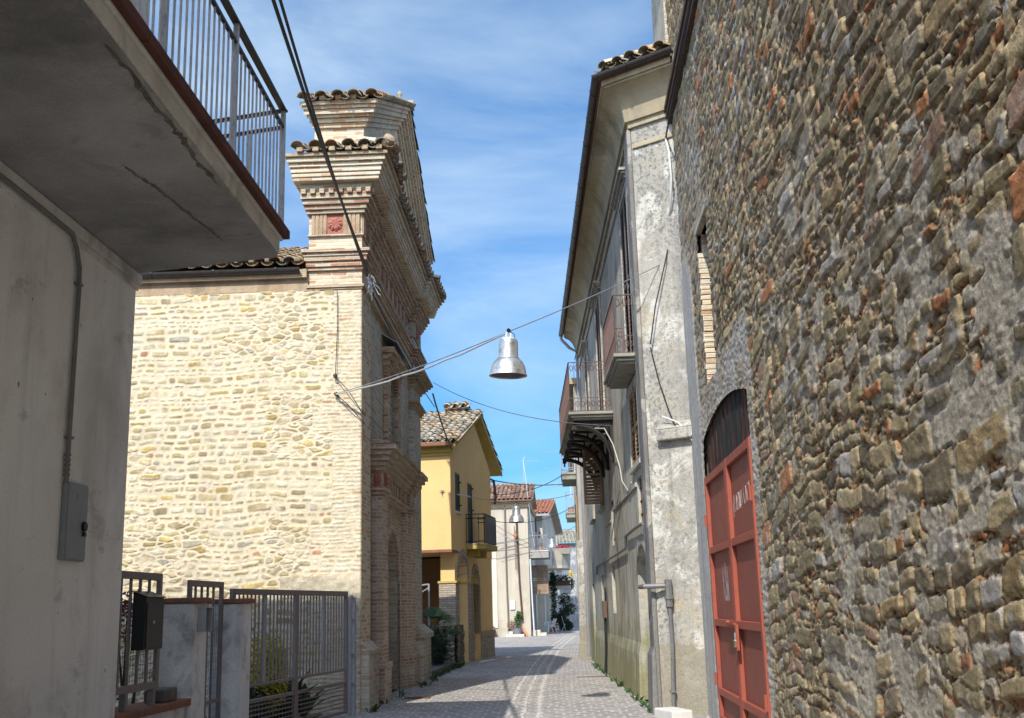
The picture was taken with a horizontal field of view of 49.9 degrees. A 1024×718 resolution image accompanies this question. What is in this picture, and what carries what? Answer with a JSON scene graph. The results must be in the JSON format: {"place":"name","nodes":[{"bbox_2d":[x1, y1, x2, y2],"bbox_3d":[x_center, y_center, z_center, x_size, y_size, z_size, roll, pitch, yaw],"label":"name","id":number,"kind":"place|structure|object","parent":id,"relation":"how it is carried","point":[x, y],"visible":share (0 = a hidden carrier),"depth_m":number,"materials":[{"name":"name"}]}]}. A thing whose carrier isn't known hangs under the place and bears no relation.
{"place":"outdoors","nodes":[
{"label":"outdoors","id":0,"kind":"place"},
{"bbox_2d":[205,714,322,717],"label":"garden soil","id":1,"kind":"structure","parent":0,"point":[312,716],"depth_m":17.43,"materials":[{"name":"brown soil"}]},
{"bbox_2d":[119,591,139,703],"bbox_3d":[-4.003,3.331,11.276,0.442,1.929,1.923,-2,-13,4],"label":"climbing plant","id":2,"kind":"object","parent":1,"relation":"on","point":[125,604],"visible":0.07,"depth_m":11.31,"materials":[{"name":"green plant"}]},
{"bbox_2d":[250,631,291,715],"bbox_3d":[-3.547,4.625,15.869,0.718,1.397,1.434,1,-13,-12],"label":"shrub","id":3,"kind":"object","parent":1,"relation":"on","point":[265,690],"visible":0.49,"depth_m":15.67,"materials":[{"name":"green plant"}]},
{"bbox_2d":[249,682,300,717],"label":"shrub","id":4,"kind":"object","parent":1,"relation":"on","point":[254,694],"visible":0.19,"depth_m":15.04,"materials":[{"name":"green plant"}]},
{"bbox_2d":[260,674,325,715],"bbox_3d":[-3.491,4.829,15.627,1.520,0.768,0.829,6,-15,-32],"label":"broadleaf plant","id":5,"kind":"object","parent":1,"relation":"on","point":[289,700],"visible":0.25,"depth_m":15.63,"materials":[{"name":"green plant"}]},
{"bbox_2d":[268,668,320,716],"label":"broadleaf plant","id":6,"kind":"object","parent":1,"relation":"on","point":[289,687],"visible":0.31,"depth_m":15.87,"materials":[{"name":"green plant"}]},
{"bbox_2d":[298,683,335,717],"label":"broadleaf plant","id":7,"kind":"object","parent":1,"relation":"on","point":[304,686],"visible":0.49,"depth_m":16.63,"materials":[{"name":"green plant"}]},
{"bbox_2d":[149,0,653,542],"label":"sky","id":8,"kind":"structure","parent":0,"point":[499,89],"materials":[{"name":"blue"}]},
{"bbox_2d":[316,627,710,717],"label":"road","id":9,"kind":"structure","parent":0,"point":[526,677],"depth_m":21.83,"materials":[{"name":"grey stone"}]},
{"bbox_2d":[0,0,289,717],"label":"white house","id":10,"kind":"structure","parent":9,"relation":"on","point":[119,157],"depth_m":8.38,"materials":[{"name":"plaster"},{"name":"concrete"},{"name":"painted metal"}]},
{"bbox_2d":[0,173,83,482],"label":"conduit pipe","id":11,"kind":"object","parent":10,"relation":"attached to","point":[68,437],"visible":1,"depth_m":8.87,"materials":[{"name":"grey plastic"}]},
{"bbox_2d":[58,481,88,561],"bbox_3d":[-3.515,1.312,8.854,0.079,0.620,0.400,-2,-13,1],"label":"meter box","id":12,"kind":"object","parent":10,"relation":"attached to","point":[73,525],"visible":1,"depth_m":8.78,"materials":[{"name":"grey metal"}]},
{"bbox_2d":[65,483,88,559],"bbox_3d":[-3.502,1.311,8.854,0.007,0.590,0.370,-2,-13,2],"label":"door","id":13,"kind":"structure","parent":12,"relation":"in","point":[75,543],"depth_m":8.83,"materials":[{"name":"grey metal"}]},
{"bbox_2d":[114,698,190,717],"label":"garden wall","id":14,"kind":"structure","parent":9,"relation":"on","point":[173,709],"depth_m":10.69,"materials":[{"name":"brick"}]},
{"bbox_2d":[116,571,162,711],"bbox_3d":[-3.539,2.642,10.348,0.062,1.254,1.110,-2,-13,4],"label":"fence panel","id":15,"kind":"object","parent":14,"relation":"on","point":[122,692],"visible":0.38,"depth_m":10.30,"materials":[{"name":"brown paint"}]},
{"bbox_2d":[131,591,165,650],"bbox_3d":[-3.446,2.477,10.435,0.157,0.542,0.460,-2,-13,4],"label":"letterbox","id":16,"kind":"object","parent":15,"relation":"attached to","point":[147,620],"visible":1,"depth_m":10.27,"materials":[{"name":"black metal"}]},
{"bbox_2d":[145,603,163,647],"bbox_3d":[-3.384,2.519,10.421,0.008,0.410,0.400,-2,-13,4],"label":"door","id":17,"kind":"structure","parent":16,"relation":"in","point":[155,611],"depth_m":10.41,"materials":[{"name":"black metal"}]},
{"bbox_2d":[144,687,176,702],"bbox_3d":[-3.540,3.384,11.081,0.220,0.130,0.400,-2,-13,0],"label":"loose block","id":18,"kind":"object","parent":14,"relation":"on","point":[164,694],"depth_m":10.91,"materials":[{"name":"grey concrete"}]},
{"bbox_2d":[158,597,211,717],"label":"gate pillar","id":19,"kind":"structure","parent":9,"relation":"on","point":[182,661],"depth_m":11.61,"materials":[{"name":"concrete"}]},
{"bbox_2d":[187,580,223,717],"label":"garden gate","id":20,"kind":"structure","parent":19,"relation":"attached to","point":[195,584],"depth_m":12.89,"materials":[{"name":"grey metal"}]},
{"bbox_2d":[197,607,213,631],"bbox_3d":[-3.304,2.806,11.861,0.099,0.262,0.230,-2,-13,4],"label":"intercom","id":21,"kind":"object","parent":19,"relation":"attached to","point":[204,620],"visible":1,"depth_m":11.77,"materials":[{"name":"metal"}]},
{"bbox_2d":[207,598,254,717],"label":"gate pillar","id":22,"kind":"structure","parent":9,"relation":"on","point":[235,674],"depth_m":13.16,"materials":[{"name":"concrete"}]},
{"bbox_2d":[229,589,347,717],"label":"driveway gate","id":23,"kind":"structure","parent":22,"relation":"attached to","point":[297,595],"depth_m":15.60,"materials":[{"name":"grey metal"}]},
{"bbox_2d":[115,88,446,715],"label":"church","id":24,"kind":"structure","parent":9,"relation":"on","point":[261,455],"depth_m":19.18,"materials":[{"name":"stone"}]},
{"bbox_2d":[271,0,368,272],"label":"cable","id":25,"kind":"object","parent":24,"relation":"attached to","point":[282,28],"visible":0.72,"depth_m":11.97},
{"bbox_2d":[279,0,367,276],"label":"cable","id":26,"kind":"object","parent":24,"relation":"attached to","point":[305,84],"visible":1,"depth_m":12.46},
{"bbox_2d":[335,291,337,374],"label":"cable","id":27,"kind":"object","parent":24,"relation":"attached to","point":[337,330],"visible":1,"depth_m":19.16,"materials":[{"name":"metal"}]},
{"bbox_2d":[365,273,380,300],"bbox_3d":[-2.502,-1.271,19.514,0.219,0.429,0.327,-10,-15,34],"label":"cable bundle","id":28,"kind":"object","parent":24,"relation":"attached to","point":[370,284],"visible":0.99,"depth_m":19.55,"materials":[{"name":"silver metal"}]},
{"bbox_2d":[368,283,434,406],"bbox_3d":[-2.309,-0.067,23.902,0.102,0.621,9.205,-2,-13,3],"label":"cable","id":29,"kind":"object","parent":24,"relation":"attached to","point":[395,340],"visible":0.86,"depth_m":21.79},
{"bbox_2d":[433,382,610,425],"bbox_3d":[-0.187,0.861,23.394,0.016,2.763,10.042,3,-14,-21],"label":"cable","id":30,"kind":"object","parent":24,"relation":"attached to","point":[523,415],"visible":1,"depth_m":22.08,"materials":[{"name":"metal"}]},
{"bbox_2d":[347,595,356,715],"bbox_3d":[-2.577,4.787,17.826,0.080,1.870,0.500,-2,-13,4],"label":"gate post","id":31,"kind":"object","parent":9,"relation":"on","point":[352,606],"visible":1,"depth_m":17.70,"materials":[{"name":"grey metal"}]},
{"bbox_2d":[403,697,430,698],"bbox_3d":[-1.772,6.353,20.591,0.500,0.032,0.350,-2,-13,4],"label":"drain cover","id":32,"kind":"object","parent":9,"relation":"on","point":[416,697],"visible":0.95,"depth_m":20.51,"materials":[{"name":"metal"}]},
{"bbox_2d":[422,583,429,625],"bbox_3d":[-3.331,7.845,32.387,1.902,2.370,0.051,-4,-13,10],"label":"porch frame","id":33,"kind":"object","parent":9,"relation":"on","point":[428,584],"visible":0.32,"depth_m":32.38,"materials":[{"name":"grey paint"}]},
{"bbox_2d":[425,624,448,664],"bbox_3d":[-2.111,7.810,29.809,0.871,1.267,2.212,-2,-13,4],"label":"shrub","id":34,"kind":"object","parent":9,"relation":"on","point":[439,650],"visible":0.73,"depth_m":29.47,"materials":[{"name":"green plant"}]},
{"bbox_2d":[422,607,462,636],"bbox_3d":[-2.243,7.703,30.361,1.865,1.720,1.591,-2,-13,4],"label":"fan palm","id":35,"kind":"object","parent":9,"relation":"on","point":[435,613],"visible":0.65,"depth_m":30.79,"materials":[{"name":"green plant"}]},
{"bbox_2d":[431,661,455,677],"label":"kerb","id":36,"kind":"structure","parent":9,"relation":"on","point":[439,667],"depth_m":29.00,"materials":[{"name":"concrete"}]},
{"bbox_2d":[428,625,464,663],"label":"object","id":37,"kind":"structure","parent":9,"relation":"on","point":[455,648],"depth_m":31.84,"materials":[{"name":"grey stone"}]},
{"bbox_2d":[421,401,502,661],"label":"yellow house","id":38,"kind":"structure","parent":9,"relation":"on","point":[459,543],"depth_m":34.55,"materials":[{"name":"paint"}]},
{"bbox_2d":[432,393,452,449],"bbox_3d":[-1.913,1.801,30.555,0.044,0.808,4.831,-2,-13,2],"label":"cable","id":39,"kind":"object","parent":38,"relation":"attached to","point":[441,421],"visible":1,"depth_m":29.85,"materials":[{"name":"black rubber"}]},
{"bbox_2d":[490,478,496,504],"bbox_3d":[-0.666,4.714,39.198,0.240,0.946,0.135,-4,-13,9],"label":"cable bracket","id":40,"kind":"object","parent":38,"relation":"attached to","point":[494,492],"visible":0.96,"depth_m":39.17,"materials":[{"name":"black metal"}]},
{"bbox_2d":[497,471,567,494],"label":"cable","id":41,"kind":"object","parent":40,"relation":"attached to","point":[530,489],"visible":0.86,"depth_m":41.93,"materials":[{"name":"black rubber"}]},
{"bbox_2d":[470,494,572,502],"bbox_3d":[-0.346,4.508,36.743,0.998,0.584,8.835,-9,-15,28],"label":"span wire","id":42,"kind":"object","parent":38,"relation":"attached to","point":[520,502],"visible":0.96,"depth_m":38.32,"materials":[{"name":"metal"}]},
{"bbox_2d":[509,502,523,522],"bbox_3d":[0.150,5.344,38.450,0.553,0.708,0.553,0,-13,-6],"label":"hanging lamp","id":43,"kind":"object","parent":42,"relation":"hanging from","point":[516,516],"visible":1,"depth_m":38.31,"materials":[{"name":"metal"}]},
{"bbox_2d":[365,662,650,712],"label":"weeds","id":44,"kind":"object","parent":9,"relation":"on","point":[460,665],"visible":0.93,"depth_m":23.54,"materials":[{"name":"green plant"}]},
{"bbox_2d":[506,634,524,636],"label":"plant ledge","id":45,"kind":"object","parent":9,"relation":"on","point":[515,635],"visible":0.82,"depth_m":61.71,"materials":[{"name":"white stone"}]},
{"bbox_2d":[506,619,515,633],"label":"potted plant","id":46,"kind":"object","parent":45,"relation":"on","point":[510,626],"visible":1,"depth_m":62.02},
{"bbox_2d":[513,611,521,633],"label":"potted plant","id":47,"kind":"object","parent":45,"relation":"on","point":[518,617],"visible":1,"depth_m":62.02,"materials":[{"name":"green plant"}]},
{"bbox_2d":[490,483,546,636],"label":"cream house","id":48,"kind":"structure","parent":9,"relation":"on","point":[499,603],"depth_m":63.22,"materials":[{"name":"paint"}]},
{"bbox_2d":[504,505,509,633],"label":"drain pipe","id":49,"kind":"object","parent":48,"relation":"attached to","point":[506,568],"visible":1,"depth_m":63.00,"materials":[{"name":"metal"}]},
{"bbox_2d":[497,526,517,569],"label":"tv aerial","id":50,"kind":"object","parent":48,"relation":"attached to","point":[514,536],"visible":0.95,"depth_m":63.02,"materials":[{"name":"metal"}]},
{"bbox_2d":[510,601,514,609],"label":"meter box","id":51,"kind":"object","parent":48,"relation":"attached to","point":[512,605],"visible":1,"depth_m":62.52,"materials":[{"name":"white metal"}]},
{"bbox_2d":[516,504,523,619],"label":"drain pipe","id":52,"kind":"object","parent":48,"relation":"attached to","point":[519,570],"visible":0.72,"depth_m":62.89,"materials":[{"name":"metal"}]},
{"bbox_2d":[529,559,534,634],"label":"drain pipe","id":53,"kind":"object","parent":48,"relation":"attached to","point":[532,597],"visible":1,"depth_m":62.51,"materials":[{"name":"white metal"}]},
{"bbox_2d":[531,596,535,629],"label":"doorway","id":54,"kind":"structure","parent":48,"relation":"in","point":[533,596],"depth_m":63.61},
{"bbox_2d":[531,565,548,593],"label":"open shutter","id":55,"kind":"object","parent":48,"relation":"attached to","point":[537,583],"visible":0.98,"depth_m":64.49,"materials":[{"name":"brown wood"}]},
{"bbox_2d":[529,535,550,559],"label":"house balcony","id":56,"kind":"structure","parent":48,"relation":"attached to","point":[539,554],"depth_m":63.37,"materials":[{"name":"grey paint"}]},
{"bbox_2d":[531,499,562,632],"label":"red roof house","id":57,"kind":"structure","parent":9,"relation":"on","point":[551,527],"depth_m":72.97,"materials":[{"name":"paint"}]},
{"bbox_2d":[537,545,571,570],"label":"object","id":58,"kind":"structure","parent":57,"relation":"attached to","point":[561,558],"depth_m":69.69,"materials":[{"name":"paint"}]},
{"bbox_2d":[548,574,574,590],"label":"balcony","id":59,"kind":"structure","parent":57,"relation":"attached to","point":[565,582],"depth_m":73.51,"materials":[{"name":"green metal"}]},
{"bbox_2d":[544,619,556,632],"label":"plastic chair","id":60,"kind":"object","parent":9,"relation":"on","point":[553,622],"visible":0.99,"depth_m":69.26,"materials":[{"name":"white plastic"}]},
{"bbox_2d":[549,571,558,631],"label":"ivy","id":61,"kind":"object","parent":9,"relation":"on","point":[554,589],"visible":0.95,"depth_m":72.28,"materials":[{"name":"green plant"}]},
{"bbox_2d":[556,616,565,630],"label":"folding chair","id":62,"kind":"object","parent":9,"relation":"on","point":[559,619],"visible":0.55,"depth_m":72.91,"materials":[{"name":"black metal"}]},
{"bbox_2d":[556,612,573,630],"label":"shrub","id":63,"kind":"object","parent":9,"relation":"on","point":[568,624],"visible":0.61,"depth_m":73.98,"materials":[{"name":"green plant"}]},
{"bbox_2d":[558,593,575,621],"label":"shrub","id":64,"kind":"object","parent":9,"relation":"on","point":[566,610],"visible":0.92,"depth_m":74.94,"materials":[{"name":"green plant"}]},
{"bbox_2d":[561,378,591,659],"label":"house","id":65,"kind":"structure","parent":9,"relation":"on","point":[570,477],"depth_m":34.78,"materials":[{"name":"grey paint"}]},
{"bbox_2d":[496,505,574,522],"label":"cable","id":66,"kind":"object","parent":65,"relation":"attached to","point":[541,519],"visible":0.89,"depth_m":43.83,"materials":[{"name":"black rubber"}]},
{"bbox_2d":[550,463,575,469],"bbox_3d":[1.658,3.513,38.749,1.150,0.850,0.025,-2,-13,4],"label":"tv aerial","id":67,"kind":"object","parent":65,"relation":"attached to","point":[574,467],"visible":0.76,"depth_m":38.66,"materials":[{"name":"metal"}]},
{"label":"span wire","id":68,"kind":"object","parent":65,"relation":"attached to","visible":0},
{"bbox_2d":[548,537,555,547],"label":"hanging lamp","id":69,"kind":"object","parent":68,"relation":"hanging from","point":[552,544],"visible":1,"depth_m":59.16,"materials":[{"name":"metal"}]},
{"bbox_2d":[576,676,610,677],"bbox_3d":[1.926,7.301,25.244,0.900,0.032,0.140,-2,-13,4],"label":"drain cover","id":70,"kind":"object","parent":9,"relation":"on","point":[594,676],"visible":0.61,"depth_m":25.20,"materials":[{"name":"metal"}]},
{"bbox_2d":[559,40,708,715],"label":"plaster house","id":71,"kind":"structure","parent":9,"relation":"on","point":[624,136],"depth_m":18.35,"materials":[{"name":"paint"}]},
{"bbox_2d":[336,265,659,393],"bbox_3d":[-0.452,-0.696,17.455,5.882,1.774,1.803,-5,-13,15],"label":"span wire","id":72,"kind":"object","parent":71,"relation":"attached to","point":[505,332],"visible":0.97,"depth_m":17.12,"materials":[{"name":"metal"}]},
{"bbox_2d":[335,332,508,394],"bbox_3d":[-1.533,0.107,17.588,4.010,0.367,0.028,-13,-17,40],"label":"cable","id":73,"kind":"object","parent":72,"relation":"attached to","point":[484,343],"visible":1,"depth_m":17.43,"materials":[{"name":"silver metal"}]},
{"bbox_2d":[489,328,526,378],"bbox_3d":[-0.053,-0.103,16.268,0.564,0.722,0.564,4,-12,-15],"label":"hanging lamp","id":74,"kind":"object","parent":72,"relation":"hanging from","point":[508,363],"visible":1,"depth_m":16.13,"materials":[{"name":"metal"}]},
{"bbox_2d":[584,346,589,409],"bbox_3d":[2.170,1.009,31.393,0.075,2.560,1.420,-2,-13,0],"label":"window","id":75,"kind":"structure","parent":71,"relation":"in","point":[587,391],"depth_m":31.37,"materials":[{"name":"grey wood"}]},
{"bbox_2d":[574,179,624,359],"bbox_3d":[1.946,-1.501,26.936,0.090,0.720,16.904,-2,-13,0],"label":"cable","id":76,"kind":"object","parent":71,"relation":"attached to","point":[594,268],"visible":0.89,"depth_m":25.43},
{"bbox_2d":[594,290,605,409],"bbox_3d":[2.126,0.087,26.424,0.075,3.250,1.720,-2,-13,0],"label":"window","id":77,"kind":"structure","parent":71,"relation":"in","point":[597,308],"depth_m":26.48,"materials":[{"name":"grey wood"}]},
{"bbox_2d":[602,587,607,672],"bbox_3d":[2.234,6.482,26.318,0.123,1.998,0.254,-2,-13,0],"label":"cable box","id":78,"kind":"object","parent":71,"relation":"attached to","point":[604,608],"visible":0.99,"depth_m":26.28,"materials":[{"name":"grey metal"}]},
{"bbox_2d":[595,428,631,490],"bbox_3d":[2.036,1.890,21.573,0.257,1.700,3.732,0,-13,-6],"label":"cable","id":79,"kind":"object","parent":71,"relation":"attached to","point":[617,460],"visible":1,"depth_m":21.77,"materials":[{"name":"white plastic"}]},
{"bbox_2d":[611,469,619,539],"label":"cable","id":80,"kind":"object","parent":71,"relation":"attached to","point":[616,505],"visible":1,"depth_m":22.44,"materials":[{"name":"metal"}]},
{"bbox_2d":[596,522,643,574],"bbox_3d":[2.177,4.144,23.323,0.080,0.528,11.900,-2,-13,0],"label":"drain pipe","id":81,"kind":"object","parent":71,"relation":"attached to","point":[633,529],"visible":0.97,"depth_m":20.84,"materials":[{"name":"grey metal"}]},
{"bbox_2d":[618,182,634,351],"bbox_3d":[2.057,-1.452,19.544,0.075,3.220,1.620,-2,-13,0],"label":"window","id":82,"kind":"structure","parent":71,"relation":"in","point":[622,209],"depth_m":19.84,"materials":[{"name":"brown wood"}]},
{"bbox_2d":[627,373,640,474],"bbox_3d":[2.120,1.140,18.974,0.095,1.530,1.690,-2,-13,0],"label":"window","id":83,"kind":"structure","parent":71,"relation":"in","point":[634,445],"depth_m":19.14,"materials":[{"name":"brown wood"}]},
{"bbox_2d":[638,579,676,706],"bbox_3d":[2.147,4.295,16.465,0.254,1.931,0.666,11,-18,-44],"label":"drain pipe","id":84,"kind":"object","parent":71,"relation":"attached to","point":[668,595],"visible":0.95,"depth_m":16.40,"materials":[{"name":"grey metal"}]},
{"bbox_2d":[650,249,667,343],"bbox_3d":[2.374,-1.164,17.482,0.457,1.856,0.184,-2,-13,4],"label":"cable","id":85,"kind":"object","parent":71,"relation":"attached to","point":[657,296],"visible":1,"depth_m":17.41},
{"bbox_2d":[650,347,675,425],"bbox_3d":[2.367,0.428,17.144,0.387,1.306,0.085,-12,-17,40],"label":"cable","id":86,"kind":"object","parent":71,"relation":"attached to","point":[660,385],"visible":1,"depth_m":17.20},
{"bbox_2d":[665,138,671,216],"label":"cable","id":87,"kind":"object","parent":71,"relation":"attached to","point":[670,169],"visible":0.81,"depth_m":17.57,"materials":[{"name":"white plastic"}]},
{"bbox_2d":[662,416,691,440],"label":"cable","id":88,"kind":"object","parent":71,"relation":"attached to","point":[674,421],"visible":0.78,"depth_m":16.86,"materials":[{"name":"white plastic"}]},
{"bbox_2d":[654,707,692,717],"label":"marble block","id":89,"kind":"object","parent":9,"relation":"on","point":[668,712],"depth_m":15.48,"materials":[{"name":"white stone"}]},
{"bbox_2d":[557,529,578,627],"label":"grey end house","id":90,"kind":"structure","parent":0,"point":[568,535],"depth_m":84.47,"materials":[{"name":"paint"}]},
{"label":"tv aerial","id":91,"kind":"object","parent":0,"visible":0},
{"bbox_2d":[495,480,561,485],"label":"cable","id":92,"kind":"object","parent":91,"relation":"attached to","point":[527,484],"visible":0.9,"depth_m":41.36,"materials":[{"name":"metal"}]},
{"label":"tv aerial","id":93,"kind":"object","parent":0,"visible":0},
{"bbox_2d":[523,461,534,545],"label":"cable","id":94,"kind":"object","parent":93,"relation":"hanging from","point":[528,502],"visible":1,"depth_m":63.54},
{"bbox_3d":[-3.044,0.297,18.979,0.070,0.071,0.128,-2,-13,2],"label":"wall hook","id":95,"kind":"object","parent":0,"visible":0},
{"bbox_2d":[336,377,365,415],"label":"cable","id":96,"kind":"object","parent":95,"relation":"attached to","point":[351,395],"visible":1,"depth_m":18.84,"materials":[{"name":"metal"}]},
{"bbox_3d":[-3.015,0.608,18.908,0.070,0.071,0.128,-2,-13,2],"label":"wall hook","id":97,"kind":"object","parent":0,"visible":0},
{"bbox_2d":[337,395,364,423],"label":"cable","id":98,"kind":"object","parent":97,"relation":"attached to","point":[352,409],"visible":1,"depth_m":18.80,"materials":[{"name":"metal"}]},
{"label":"ground","id":99,"kind":"structure","parent":0,"visible":0},
{"bbox_2d":[651,0,1023,717],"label":"stone building","id":100,"kind":"structure","parent":99,"relation":"on","point":[849,176],"depth_m":7.37,"materials":[{"name":"stone"}]},
{"bbox_2d":[665,0,691,137],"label":"gutter","id":101,"kind":"object","parent":100,"relation":"attached to","point":[688,13],"visible":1,"depth_m":15.78,"materials":[{"name":"metal"}]},
{"bbox_2d":[704,437,771,717],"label":"door","id":102,"kind":"structure","parent":100,"relation":"in","point":[741,676],"depth_m":12.87,"materials":[{"name":"red paint"}]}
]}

